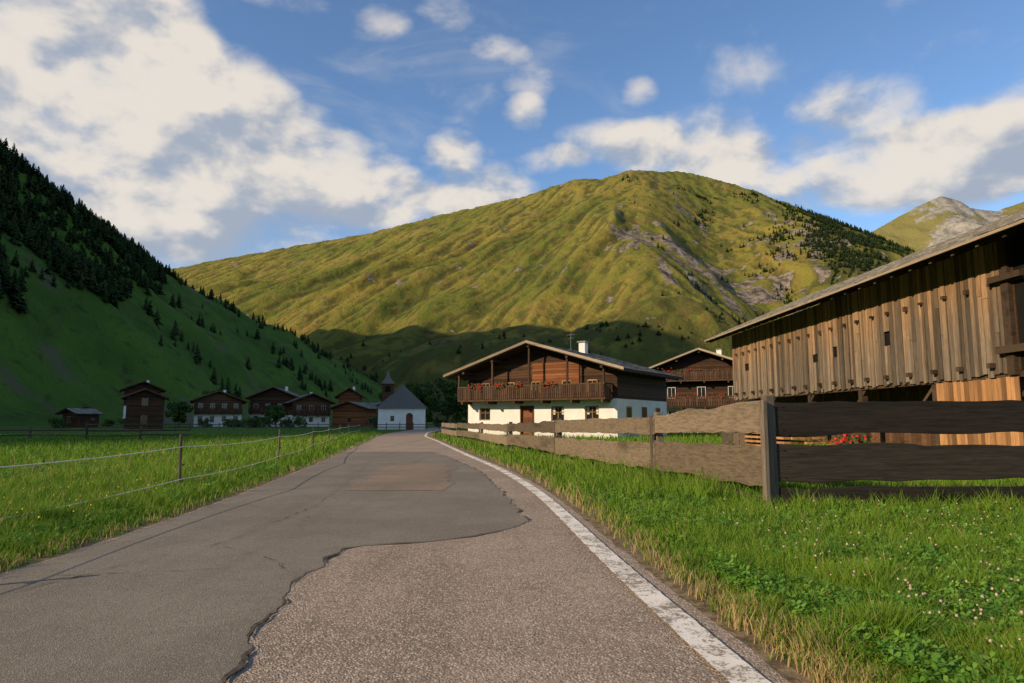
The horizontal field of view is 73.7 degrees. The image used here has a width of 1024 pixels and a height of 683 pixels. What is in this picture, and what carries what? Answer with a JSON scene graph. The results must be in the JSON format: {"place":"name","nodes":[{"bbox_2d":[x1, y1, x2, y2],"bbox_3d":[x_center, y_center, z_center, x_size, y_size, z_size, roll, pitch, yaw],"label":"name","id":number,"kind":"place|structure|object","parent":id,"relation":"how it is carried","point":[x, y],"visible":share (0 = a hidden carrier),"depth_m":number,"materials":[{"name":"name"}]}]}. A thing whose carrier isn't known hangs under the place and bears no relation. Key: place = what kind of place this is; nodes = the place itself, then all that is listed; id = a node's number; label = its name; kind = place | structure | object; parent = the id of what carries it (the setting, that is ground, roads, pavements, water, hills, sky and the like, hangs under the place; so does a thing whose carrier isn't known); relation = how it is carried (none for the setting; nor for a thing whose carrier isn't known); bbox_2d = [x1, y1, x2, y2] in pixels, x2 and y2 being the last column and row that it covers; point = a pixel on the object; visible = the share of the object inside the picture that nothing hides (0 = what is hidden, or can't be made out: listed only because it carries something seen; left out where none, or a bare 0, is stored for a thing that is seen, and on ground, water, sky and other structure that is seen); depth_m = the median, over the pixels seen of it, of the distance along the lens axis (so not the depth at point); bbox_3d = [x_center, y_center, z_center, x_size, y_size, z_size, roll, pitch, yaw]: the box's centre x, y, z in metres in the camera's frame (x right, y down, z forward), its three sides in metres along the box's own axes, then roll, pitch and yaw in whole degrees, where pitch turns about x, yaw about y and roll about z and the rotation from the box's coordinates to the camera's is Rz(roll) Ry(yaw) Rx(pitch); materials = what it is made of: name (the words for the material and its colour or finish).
{"place":"outdoors","nodes":[
{"label":"outdoors","id":0,"kind":"place"},
{"bbox_2d":[55,408,103,427],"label":"hay barn","id":1,"kind":"structure","parent":0,"point":[77,417],"depth_m":117.59,"materials":[{"name":"brown wood"}]},
{"bbox_2d":[67,417,94,422],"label":"window panes","id":2,"kind":"structure","parent":1,"relation":"in","point":[81,419],"depth_m":117.60,"materials":[{"name":"black glass"}]},
{"bbox_2d":[120,388,169,428],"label":"hay barn","id":3,"kind":"structure","parent":0,"point":[144,405],"depth_m":97.54,"materials":[{"name":"brown wood"}]},
{"bbox_2d":[125,398,164,422],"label":"window panes","id":4,"kind":"structure","parent":3,"relation":"in","point":[144,400],"depth_m":97.49,"materials":[{"name":"grey glass"}]},
{"bbox_2d":[0,161,433,425],"bbox_3d":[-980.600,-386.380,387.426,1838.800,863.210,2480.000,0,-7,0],"label":"hillside","id":5,"kind":"structure","parent":0,"point":[62,346],"depth_m":298.10,"materials":[{"name":"green plant"}]},
{"bbox_2d":[0,137,395,398],"bbox_3d":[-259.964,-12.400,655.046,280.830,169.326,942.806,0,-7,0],"label":"conifer forest","id":6,"kind":"object","parent":5,"relation":"on","point":[62,257],"visible":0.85,"depth_m":372.56,"materials":[{"name":"green plant"}]},
{"bbox_2d":[327,401,377,426],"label":"hay barn","id":7,"kind":"structure","parent":0,"point":[347,412],"depth_m":136.33,"materials":[{"name":"brown wood"}]},
{"bbox_2d":[369,402,381,406],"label":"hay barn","id":8,"kind":"structure","parent":0,"point":[377,404],"depth_m":145.96,"materials":[{"name":"brown wood"}]},
{"bbox_2d":[0,427,789,682],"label":"road","id":9,"kind":"structure","parent":0,"point":[546,595],"depth_m":3.84,"materials":[{"name":"grey asphalt"}]},
{"bbox_2d":[0,452,527,682],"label":"road patch","id":10,"kind":"object","parent":9,"relation":"on","point":[158,620],"visible":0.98,"depth_m":5.03,"materials":[{"name":"grey asphalt"}]},
{"bbox_2d":[346,463,457,489],"bbox_3d":[-2.062,2.760,14.257,1.821,0.001,7.079,0,-7,-4],"label":"road patch","id":11,"kind":"object","parent":10,"relation":"on","point":[414,476],"visible":1,"depth_m":13.05,"materials":[{"name":"grey asphalt"}]},
{"bbox_2d":[4,455,531,682],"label":"road crack","id":12,"kind":"object","parent":9,"relation":"on","point":[241,663],"visible":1,"depth_m":4.00,"materials":[{"name":"black asphalt"}]},
{"bbox_2d":[424,429,770,682],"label":"road marking line","id":13,"kind":"object","parent":9,"relation":"on","point":[731,666],"visible":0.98,"depth_m":4.01,"materials":[{"name":"white paint"}]},
{"bbox_2d":[0,422,1023,682],"bbox_3d":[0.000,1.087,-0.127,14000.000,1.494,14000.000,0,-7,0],"label":"ground","id":14,"kind":"structure","parent":0,"point":[249,431],"depth_m":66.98,"materials":[{"name":"green plant"}]},
{"bbox_2d":[48,417,66,427],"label":"garden bush","id":15,"kind":"object","parent":14,"relation":"on","point":[54,422],"visible":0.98,"depth_m":107.70,"materials":[{"name":"green plant"}]},
{"bbox_2d":[0,426,190,439],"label":"pole fence","id":16,"kind":"object","parent":14,"relation":"on","point":[30,430],"visible":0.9,"depth_m":40.51,"materials":[{"name":"brown wood"}]},
{"bbox_2d":[102,419,115,426],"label":"garden bush","id":17,"kind":"object","parent":14,"relation":"on","point":[107,421],"visible":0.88,"depth_m":141.86,"materials":[{"name":"green plant"}]},
{"bbox_2d":[116,418,124,426],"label":"garden bush","id":18,"kind":"object","parent":14,"relation":"on","point":[122,421],"visible":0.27,"depth_m":135.16,"materials":[{"name":"green plant"}]},
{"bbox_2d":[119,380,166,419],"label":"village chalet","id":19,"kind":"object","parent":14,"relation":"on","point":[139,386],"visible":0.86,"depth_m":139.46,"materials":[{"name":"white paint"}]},
{"bbox_2d":[4,440,325,517],"bbox_3d":[-7.556,2.682,15.992,4.467,0.193,24.689,1,-7,-7],"label":"yellow flower","id":20,"kind":"object","parent":14,"relation":"on","point":[118,486],"visible":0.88,"depth_m":8.80,"materials":[{"name":"yellow plant"}]},
{"bbox_2d":[164,401,193,426],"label":"deciduous tree","id":21,"kind":"object","parent":14,"relation":"on","point":[177,410],"visible":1,"depth_m":124.43,"materials":[{"name":"green plant"}]},
{"bbox_2d":[0,425,359,519],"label":"electric rope fence","id":22,"kind":"object","parent":14,"relation":"on","point":[180,464],"visible":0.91,"depth_m":10.30,"materials":[{"name":"white fabric"}]},
{"bbox_2d":[197,418,213,426],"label":"garden bush","id":23,"kind":"object","parent":14,"relation":"on","point":[205,421],"visible":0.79,"depth_m":126.69,"materials":[{"name":"green plant"}]},
{"bbox_2d":[0,427,431,572],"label":"dirt shoulder","id":24,"kind":"object","parent":14,"relation":"on","point":[143,525],"visible":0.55,"depth_m":8.05},
{"bbox_2d":[202,389,233,395],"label":"deciduous tree","id":25,"kind":"object","parent":14,"relation":"on","point":[227,391],"visible":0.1,"depth_m":150.03,"materials":[{"name":"green plant"}]},
{"bbox_2d":[189,390,247,426],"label":"village chalet","id":26,"kind":"object","parent":14,"relation":"on","point":[218,406],"visible":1,"depth_m":131.14,"materials":[{"name":"white paint"}]},
{"bbox_2d":[197,403,238,421],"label":"window frames","id":27,"kind":"structure","parent":26,"relation":"in","point":[198,403],"depth_m":131.21,"materials":[{"name":"wood"}]},
{"bbox_2d":[198,404,237,420],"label":"window panes","id":28,"kind":"structure","parent":26,"relation":"in","point":[235,405],"depth_m":131.11,"materials":[{"name":"grey glass"}]},
{"bbox_2d":[222,418,243,426],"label":"garden bush","id":29,"kind":"object","parent":14,"relation":"on","point":[227,421],"visible":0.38,"depth_m":122.99,"materials":[{"name":"green plant"}]},
{"bbox_2d":[228,420,245,426],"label":"garden bush","id":30,"kind":"object","parent":14,"relation":"on","point":[236,422],"visible":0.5,"depth_m":118.47,"materials":[{"name":"green plant"}]},
{"bbox_2d":[243,416,263,426],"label":"garden bush","id":31,"kind":"object","parent":14,"relation":"on","point":[252,420],"visible":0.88,"depth_m":112.32,"materials":[{"name":"green plant"}]},
{"bbox_2d":[85,422,440,429],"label":"pole fence","id":32,"kind":"object","parent":14,"relation":"on","point":[233,424],"visible":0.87,"depth_m":85.76,"materials":[{"name":"brown wood"}]},
{"bbox_2d":[258,417,270,425],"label":"garden bush","id":33,"kind":"object","parent":14,"relation":"on","point":[265,419],"visible":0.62,"depth_m":121.06,"materials":[{"name":"green plant"}]},
{"bbox_2d":[255,416,275,426],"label":"garden bush","id":34,"kind":"object","parent":14,"relation":"on","point":[270,421],"visible":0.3,"depth_m":124.50,"materials":[{"name":"green plant"}]},
{"bbox_2d":[244,386,299,426],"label":"village chalet","id":35,"kind":"object","parent":14,"relation":"on","point":[260,401],"visible":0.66,"depth_m":138.29,"materials":[{"name":"white paint"}]},
{"bbox_2d":[254,404,280,420],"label":"window panes","id":36,"kind":"structure","parent":35,"relation":"in","point":[255,405],"depth_m":137.93,"materials":[{"name":"grey glass"}]},
{"bbox_2d":[264,405,285,426],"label":"deciduous tree","id":37,"kind":"object","parent":14,"relation":"on","point":[276,413],"visible":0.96,"depth_m":126.77,"materials":[{"name":"green plant"}]},
{"bbox_2d":[279,418,294,426],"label":"garden bush","id":38,"kind":"object","parent":14,"relation":"on","point":[286,421],"visible":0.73,"depth_m":113.00,"materials":[{"name":"green plant"}]},
{"bbox_2d":[286,417,308,427],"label":"garden bush","id":39,"kind":"object","parent":14,"relation":"on","point":[297,420],"visible":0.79,"depth_m":116.19,"materials":[{"name":"green plant"}]},
{"bbox_2d":[283,392,335,426],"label":"village chalet","id":40,"kind":"object","parent":14,"relation":"on","point":[311,407],"visible":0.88,"depth_m":135.34,"materials":[{"name":"white paint"}]},
{"bbox_2d":[289,406,324,421],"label":"window panes","id":41,"kind":"structure","parent":40,"relation":"in","point":[298,407],"depth_m":135.26,"materials":[{"name":"grey glass"}]},
{"bbox_2d":[334,386,365,403],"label":"village chalet","id":42,"kind":"object","parent":14,"relation":"on","point":[349,394],"visible":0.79,"depth_m":157.56,"materials":[{"name":"white paint"}]},
{"bbox_2d":[366,415,377,427],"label":"garden bush","id":43,"kind":"object","parent":14,"relation":"on","point":[374,420],"visible":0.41,"depth_m":110.95,"materials":[{"name":"green plant"}]},
{"bbox_2d":[377,366,427,429],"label":"chapel","id":44,"kind":"structure","parent":14,"relation":"on","point":[402,404],"depth_m":90.69,"materials":[{"name":"white paint"}]},
{"bbox_2d":[406,413,412,429],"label":"arched door","id":45,"kind":"structure","parent":44,"relation":"in","point":[409,417],"depth_m":90.61,"materials":[{"name":"brown wood"}]},
{"bbox_2d":[405,381,433,390],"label":"deciduous tree","id":46,"kind":"object","parent":14,"relation":"on","point":[409,385],"visible":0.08,"depth_m":133.00,"materials":[{"name":"green plant"}]},
{"bbox_2d":[410,384,438,418],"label":"deciduous tree","id":47,"kind":"object","parent":14,"relation":"on","point":[424,396],"visible":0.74,"depth_m":115.90,"materials":[{"name":"green plant"}]},
{"bbox_2d":[430,419,446,426],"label":"garden bush","id":48,"kind":"object","parent":14,"relation":"on","point":[438,421],"visible":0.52,"depth_m":119.97,"materials":[{"name":"green plant"}]},
{"bbox_2d":[432,377,457,422],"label":"deciduous tree","id":49,"kind":"object","parent":14,"relation":"on","point":[450,387],"visible":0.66,"depth_m":126.04,"materials":[{"name":"green plant"}]},
{"bbox_2d":[444,392,467,420],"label":"deciduous tree","id":50,"kind":"object","parent":14,"relation":"on","point":[457,408],"visible":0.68,"depth_m":118.70,"materials":[{"name":"green plant"}]},
{"bbox_2d":[451,417,467,422],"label":"garden bush","id":51,"kind":"object","parent":14,"relation":"on","point":[460,420],"visible":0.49,"depth_m":111.90,"materials":[{"name":"green plant"}]},
{"bbox_2d":[0,460,1023,682],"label":"clover plant","id":52,"kind":"object","parent":14,"relation":"on","point":[933,663],"visible":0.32,"depth_m":4.06,"materials":[{"name":"green plant"}]},
{"bbox_2d":[340,291,750,421],"bbox_3d":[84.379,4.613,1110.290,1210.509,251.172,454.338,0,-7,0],"label":"distant tree belt","id":53,"kind":"object","parent":14,"relation":"on","point":[364,367],"visible":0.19,"depth_m":1221.87,"materials":[{"name":"green plant"}]},
{"bbox_2d":[443,333,684,437],"bbox_3d":[4.000,3.174,50.462,14.120,7.600,11.383,-4,-8,32],"label":"alpine farmhouse","id":54,"kind":"object","parent":14,"relation":"on","point":[525,381],"visible":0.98,"depth_m":46.74,"materials":[{"name":"white paint"}]},
{"bbox_2d":[520,406,533,435],"bbox_3d":[1.093,5.528,47.212,1.140,2.170,0.220,-4,-8,32],"label":"door","id":55,"kind":"structure","parent":54,"relation":"in","point":[527,415],"depth_m":47.31,"materials":[{"name":"brown wood"}]},
{"bbox_2d":[482,379,597,395],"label":"upper window frames","id":56,"kind":"structure","parent":54,"relation":"in","point":[589,379],"depth_m":46.90,"materials":[{"name":"white wood"}]},
{"bbox_2d":[483,380,596,394],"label":"upper window panes","id":57,"kind":"structure","parent":54,"relation":"in","point":[594,381],"depth_m":47.03,"materials":[{"name":"black glass"}]},
{"bbox_2d":[480,406,659,420],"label":"window frames","id":58,"kind":"structure","parent":54,"relation":"in","point":[558,412],"depth_m":46.03,"materials":[{"name":"wood"}]},
{"bbox_2d":[481,407,659,419],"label":"window panes","id":59,"kind":"structure","parent":54,"relation":"in","point":[629,410],"depth_m":46.06,"materials":[{"name":"black glass"}]},
{"bbox_2d":[441,396,786,508],"bbox_3d":[-0.988,3.907,29.742,0.387,1.493,44.001,1,-7,-11],"label":"wooden board fence","id":60,"kind":"object","parent":14,"relation":"on","point":[750,464],"visible":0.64,"depth_m":10.99,"materials":[{"name":"brown wood"}]},
{"bbox_2d":[428,428,815,682],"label":"dirt shoulder","id":61,"kind":"object","parent":14,"relation":"on","point":[790,674],"visible":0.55,"depth_m":4.51},
{"bbox_2d":[648,348,754,432],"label":"timber chalet","id":62,"kind":"object","parent":14,"relation":"on","point":[706,382],"visible":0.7,"depth_m":65.73,"materials":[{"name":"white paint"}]},
{"bbox_2d":[667,386,732,414],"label":"window frames","id":63,"kind":"structure","parent":62,"relation":"in","point":[728,386],"depth_m":65.97,"materials":[{"name":"white wood"}]},
{"bbox_2d":[668,387,733,414],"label":"window panes","id":64,"kind":"structure","parent":62,"relation":"in","point":[699,388],"depth_m":65.93,"materials":[{"name":"black glass"}]},
{"bbox_2d":[721,432,760,444],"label":"board gate","id":65,"kind":"structure","parent":14,"relation":"on","point":[729,437],"depth_m":24.76,"materials":[{"name":"brown wood"}]},
{"bbox_2d":[739,432,824,445],"bbox_3d":[9.300,3.479,23.757,1.420,0.670,3.390,1,-7,-8],"label":"plank stack","id":66,"kind":"object","parent":14,"relation":"on","point":[787,442],"visible":0.3,"depth_m":22.53,"materials":[{"name":"brown wood"}]},
{"bbox_2d":[827,434,875,444],"bbox_3d":[8.900,2.713,17.805,1.200,0.940,0.400,0,-7,0],"label":"flower planter","id":67,"kind":"object","parent":14,"relation":"on","point":[842,440],"visible":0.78,"depth_m":17.81,"materials":[{"name":"red plant"}]},
{"bbox_2d":[704,209,1023,445],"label":"timber barn","id":68,"kind":"structure","parent":14,"relation":"on","point":[942,321],"depth_m":23.48,"materials":[{"name":"brown wood"}]},
{"bbox_2d":[723,498,1022,647],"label":"clover flower","id":69,"kind":"object","parent":14,"relation":"on","point":[957,615],"visible":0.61,"depth_m":4.04,"materials":[{"name":"plant"}]},
{"bbox_2d":[775,400,1023,509],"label":"wooden board fence","id":70,"kind":"object","parent":14,"relation":"on","point":[893,462],"visible":0.86,"depth_m":8.36,"materials":[{"name":"brown wood"}]},
{"bbox_2d":[0,0,1023,268],"label":"sky","id":71,"kind":"structure","parent":0,"point":[201,130],"materials":[{"name":"blue"}]},
{"bbox_2d":[171,170,914,421],"bbox_3d":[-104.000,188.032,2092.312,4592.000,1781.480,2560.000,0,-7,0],"label":"mountain","id":72,"kind":"structure","parent":0,"point":[557,265],"depth_m":1695.86,"materials":[{"name":"green plant"}]},
{"bbox_2d":[622,176,914,322],"bbox_3d":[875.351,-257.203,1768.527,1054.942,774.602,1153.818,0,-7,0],"label":"distant conifer forest","id":73,"kind":"object","parent":72,"relation":"on","point":[824,220],"visible":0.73,"depth_m":1816.59,"materials":[{"name":"green plant"}]},
{"bbox_2d":[870,196,1023,251],"bbox_3d":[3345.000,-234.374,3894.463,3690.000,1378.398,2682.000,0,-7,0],"label":"distant mountain","id":74,"kind":"structure","parent":0,"point":[937,220],"depth_m":3946.71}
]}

